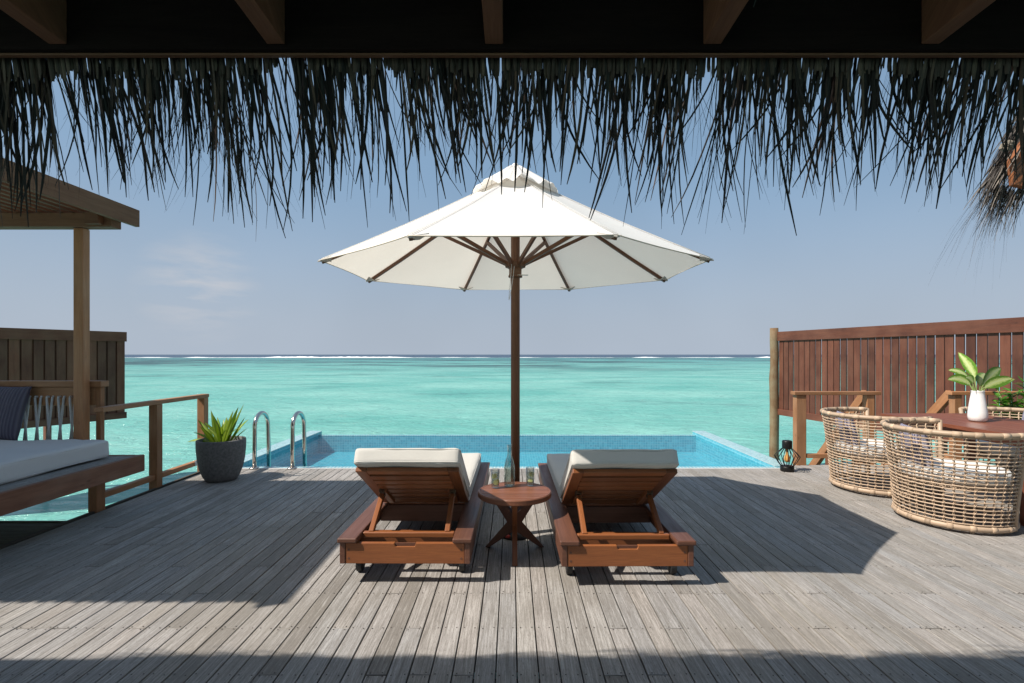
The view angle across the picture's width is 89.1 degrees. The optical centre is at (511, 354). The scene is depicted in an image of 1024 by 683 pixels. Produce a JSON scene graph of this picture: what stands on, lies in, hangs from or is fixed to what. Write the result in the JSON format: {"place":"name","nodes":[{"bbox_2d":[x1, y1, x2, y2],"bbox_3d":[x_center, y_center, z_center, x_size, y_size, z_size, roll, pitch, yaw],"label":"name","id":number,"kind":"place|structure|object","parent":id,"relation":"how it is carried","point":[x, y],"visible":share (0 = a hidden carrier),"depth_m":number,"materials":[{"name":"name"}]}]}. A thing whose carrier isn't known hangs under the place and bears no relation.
{"place":"outdoors","nodes":[
{"label":"outdoors","id":0,"kind":"place"},
{"bbox_2d":[0,521,63,544],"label":"side deck","id":1,"kind":"structure","parent":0,"point":[10,531],"depth_m":4.17,"materials":[{"name":"grey wood"}]},
{"bbox_2d":[0,381,144,515],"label":"daybed","id":2,"kind":"object","parent":1,"relation":"on","point":[36,471],"visible":0.83,"depth_m":4.20,"materials":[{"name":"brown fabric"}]},
{"bbox_2d":[0,386,31,440],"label":"throw pillow","id":3,"kind":"object","parent":2,"relation":"on","point":[13,402],"visible":0.95,"depth_m":4.57,"materials":[{"name":"blue fabric"}]},
{"bbox_2d":[0,158,139,439],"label":"pergola","id":4,"kind":"object","parent":2,"relation":"on","point":[81,212],"visible":0.94,"depth_m":4.58,"materials":[{"name":"brown wood"}]},
{"bbox_2d":[0,355,1011,678],"bbox_3d":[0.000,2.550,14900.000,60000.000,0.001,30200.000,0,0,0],"label":"sea","id":5,"kind":"structure","parent":0,"point":[726,399],"depth_m":29.47,"materials":[{"name":"teal liquid"}]},
{"bbox_2d":[0,328,126,439],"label":"privacy fence","id":6,"kind":"object","parent":5,"relation":"in","point":[26,354],"visible":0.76,"depth_m":9.82,"materials":[{"name":"brown wood"}]},
{"bbox_2d":[0,471,559,682],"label":"deck frame","id":7,"kind":"object","parent":5,"relation":"in","point":[16,541],"depth_m":3.89,"materials":[{"name":"black wood"}]},
{"bbox_2d":[94,394,208,497],"bbox_3d":[-3.645,1.083,5.385,0.085,1.233,1.610,0,0,0],"label":"wooden railing","id":8,"kind":"object","parent":7,"relation":"attached to","point":[157,474],"visible":0.64,"depth_m":5.28,"materials":[{"name":"brown wood"}]},
{"bbox_2d":[0,465,1023,682],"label":"deck","id":9,"kind":"structure","parent":7,"relation":"on","point":[809,574],"depth_m":2.90,"materials":[{"name":"grey wood"}]},
{"bbox_2d":[195,436,245,482],"bbox_3d":[-3.130,1.129,5.600,0.480,0.442,0.480,0,0,0],"label":"plant pot","id":10,"kind":"object","parent":9,"relation":"on","point":[217,462],"visible":0.91,"depth_m":5.42,"materials":[{"name":"grey concrete"}]},
{"bbox_2d":[188,404,248,441],"bbox_3d":[-3.184,0.753,5.599,0.637,0.440,0.366,0,0,-18],"label":"potted plant","id":11,"kind":"object","parent":10,"relation":"on","point":[222,433],"visible":0.81,"depth_m":5.59,"materials":[{"name":"green plant"}]},
{"bbox_2d":[249,411,270,468],"bbox_3d":[-3.050,1.168,6.324,0.110,0.965,0.459,0,0,0],"label":"pool handrail","id":12,"kind":"object","parent":9,"relation":"attached to","point":[254,438],"visible":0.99,"depth_m":6.21,"materials":[{"name":"metal"}]},
{"bbox_2d":[287,411,306,468],"bbox_3d":[-2.600,1.168,6.324,0.110,0.965,0.459,0,0,0],"label":"pool handrail","id":13,"kind":"object","parent":9,"relation":"attached to","point":[292,441],"visible":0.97,"depth_m":6.21,"materials":[{"name":"metal"}]},
{"bbox_2d":[337,448,489,571],"bbox_3d":[-0.621,0.957,4.114,0.788,0.787,2.166,0,0,0],"label":"sun lounger","id":14,"kind":"object","parent":9,"relation":"on","point":[425,484],"visible":1,"depth_m":3.19,"materials":[{"name":"brown wood"}]},
{"bbox_2d":[478,482,550,565],"bbox_3d":[0.018,1.138,3.545,0.500,0.424,0.500,0,0,0],"label":"side table","id":15,"kind":"object","parent":9,"relation":"on","point":[522,495],"visible":0.92,"depth_m":3.52,"materials":[{"name":"brown wood"}]},
{"bbox_2d":[491,468,499,487],"bbox_3d":[-0.116,0.860,3.610,0.060,0.127,0.060,0,0,0],"label":"drinking glass","id":16,"kind":"object","parent":15,"relation":"on","point":[496,481],"visible":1,"depth_m":3.60,"materials":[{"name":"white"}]},
{"bbox_2d":[503,445,514,486],"bbox_3d":[-0.018,0.778,3.656,0.083,0.288,0.082,0,0,0],"label":"water carafe","id":17,"kind":"object","parent":15,"relation":"on","point":[509,485],"visible":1,"depth_m":3.65,"materials":[{"name":"clear glass"}]},
{"bbox_2d":[526,467,534,485],"bbox_3d":[0.128,0.860,3.665,0.060,0.127,0.060,0,0,0],"label":"drinking glass","id":18,"kind":"object","parent":15,"relation":"on","point":[532,474],"visible":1,"depth_m":3.66,"materials":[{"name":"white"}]},
{"bbox_2d":[318,163,713,539],"bbox_3d":[0.025,-0.041,3.889,2.582,2.774,2.582,0,0,0],"label":"parasol","id":19,"kind":"object","parent":9,"relation":"on","point":[491,237],"visible":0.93,"depth_m":3.86,"materials":[{"name":"white fabric"}]},
{"bbox_2d":[538,449,695,573],"bbox_3d":[0.661,0.957,4.074,0.788,0.787,2.166,0,0,0],"label":"sun lounger","id":20,"kind":"object","parent":9,"relation":"on","point":[584,486],"visible":0.99,"depth_m":3.15,"materials":[{"name":"brown wood"}]},
{"bbox_2d":[774,440,800,471],"bbox_3d":[3.185,1.170,6.020,0.280,0.354,0.280,0,0,0],"label":"lantern","id":21,"kind":"object","parent":9,"relation":"on","point":[787,447],"visible":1,"depth_m":5.98,"materials":[{"name":"black metal"}]},
{"bbox_2d":[790,391,880,465],"bbox_3d":[3.957,1.101,6.362,1.052,1.299,0.105,0,0,0],"label":"wooden railing","id":22,"kind":"object","parent":9,"relation":"attached to","point":[799,422],"visible":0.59,"depth_m":6.33,"materials":[{"name":"brown wood"}]},
{"bbox_2d":[820,407,932,497],"bbox_3d":[3.621,0.962,5.239,0.876,0.777,0.982,0,0,-2],"label":"wicker armchair","id":23,"kind":"object","parent":9,"relation":"on","point":[867,450],"visible":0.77,"depth_m":5.05,"materials":[{"name":"beige wicker"}]},
{"bbox_2d":[835,411,858,444],"bbox_3d":[3.449,0.775,5.360,0.123,0.360,0.420,-13,-4,18],"label":"throw pillow","id":24,"kind":"object","parent":23,"relation":"on","point":[847,430],"visible":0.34,"depth_m":5.20,"materials":[{"name":"white fabric"}]},
{"bbox_2d":[809,390,950,464],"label":"deck steps","id":25,"kind":"structure","parent":9,"relation":"attached to","point":[940,404],"depth_m":6.58,"materials":[{"name":"brown wood"}]},
{"bbox_2d":[880,418,1023,533],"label":"wicker armchair","id":26,"kind":"object","parent":9,"relation":"on","point":[953,474],"visible":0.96,"depth_m":3.96,"materials":[{"name":"beige wicker"}]},
{"bbox_2d":[899,423,933,466],"bbox_3d":[3.385,0.775,4.360,0.122,0.360,0.420,-13,-4,18],"label":"throw pillow","id":27,"kind":"object","parent":26,"relation":"on","point":[917,449],"visible":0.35,"depth_m":4.22,"materials":[{"name":"white fabric"}]},
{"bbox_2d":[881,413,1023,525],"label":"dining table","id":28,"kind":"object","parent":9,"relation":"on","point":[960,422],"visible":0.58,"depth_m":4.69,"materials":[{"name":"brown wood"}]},
{"bbox_2d":[967,390,987,421],"bbox_3d":[4.325,0.477,4.830,0.148,0.283,0.148,0,0,0],"label":"vase","id":29,"kind":"object","parent":28,"relation":"on","point":[977,410],"visible":0.97,"depth_m":4.78,"materials":[{"name":"white ceramic"}]},
{"bbox_2d":[947,352,1014,390],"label":"cut leaves","id":30,"kind":"object","parent":29,"relation":"in","point":[991,378],"visible":0.94,"depth_m":4.86,"materials":[{"name":"green plant"}]},
{"bbox_2d":[945,391,1021,459],"bbox_3d":[6.269,1.101,6.362,1.861,1.299,0.105,0,0,0],"label":"wooden railing","id":31,"kind":"object","parent":9,"relation":"attached to","point":[955,400],"visible":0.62,"depth_m":6.33,"materials":[{"name":"brown wood"}]},
{"bbox_2d":[958,407,1023,491],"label":"wicker armchair","id":32,"kind":"object","parent":9,"relation":"on","point":[998,409],"visible":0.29,"depth_m":5.56,"materials":[{"name":"beige wicker"}]},
{"bbox_2d":[987,375,1023,472],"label":"potted shrub","id":33,"kind":"object","parent":9,"relation":"on","point":[1005,401],"visible":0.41,"depth_m":5.91,"materials":[{"name":"green plant"}]},
{"bbox_2d":[242,468,802,470],"bbox_3d":[-0.045,1.363,6.148,6.970,0.034,0.032,0,0,0],"label":"pool edge strip","id":34,"kind":"object","parent":7,"relation":"on","point":[532,468],"visible":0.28,"depth_m":6.14,"materials":[{"name":"stone"}]},
{"bbox_2d":[135,356,769,357],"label":"breaking surf","id":35,"kind":"structure","parent":5,"relation":"on","point":[421,357],"depth_m":417.10,"materials":[{"name":"white liquid"}]},
{"bbox_2d":[769,317,1023,464],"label":"privacy fence","id":36,"kind":"object","parent":5,"relation":"in","point":[866,358],"visible":0.73,"depth_m":8.89,"materials":[{"name":"brown wood"}]},
{"bbox_2d":[243,431,779,471],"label":"pool","id":37,"kind":"structure","parent":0,"point":[495,451],"depth_m":9.00,"materials":[{"name":"tile"}]},
{"bbox_2d":[242,431,794,467],"bbox_3d":[-0.085,1.376,7.668,6.950,0.064,3.004,0,0,0],"label":"pool coping","id":38,"kind":"object","parent":37,"relation":"on","point":[723,441],"visible":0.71,"depth_m":7.68,"materials":[{"name":"stone"}]},
{"bbox_2d":[0,0,1023,237],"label":"thatched roof","id":39,"kind":"structure","parent":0,"point":[44,44],"depth_m":1.59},
{"bbox_2d":[0,58,1023,354],"label":"sky","id":40,"kind":"structure","parent":0,"point":[176,286],"materials":[{"name":"blue"}]},
{"bbox_2d":[314,436,740,466],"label":"pool water","id":41,"kind":"structure","parent":0,"point":[473,437],"depth_m":8.40,"materials":[{"name":"blue liquid"}]},
{"bbox_2d":[930,117,1023,285],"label":"thatched roof","id":42,"kind":"structure","parent":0,"point":[989,184],"depth_m":4.05,"materials":[{"name":"plant"}]}
]}

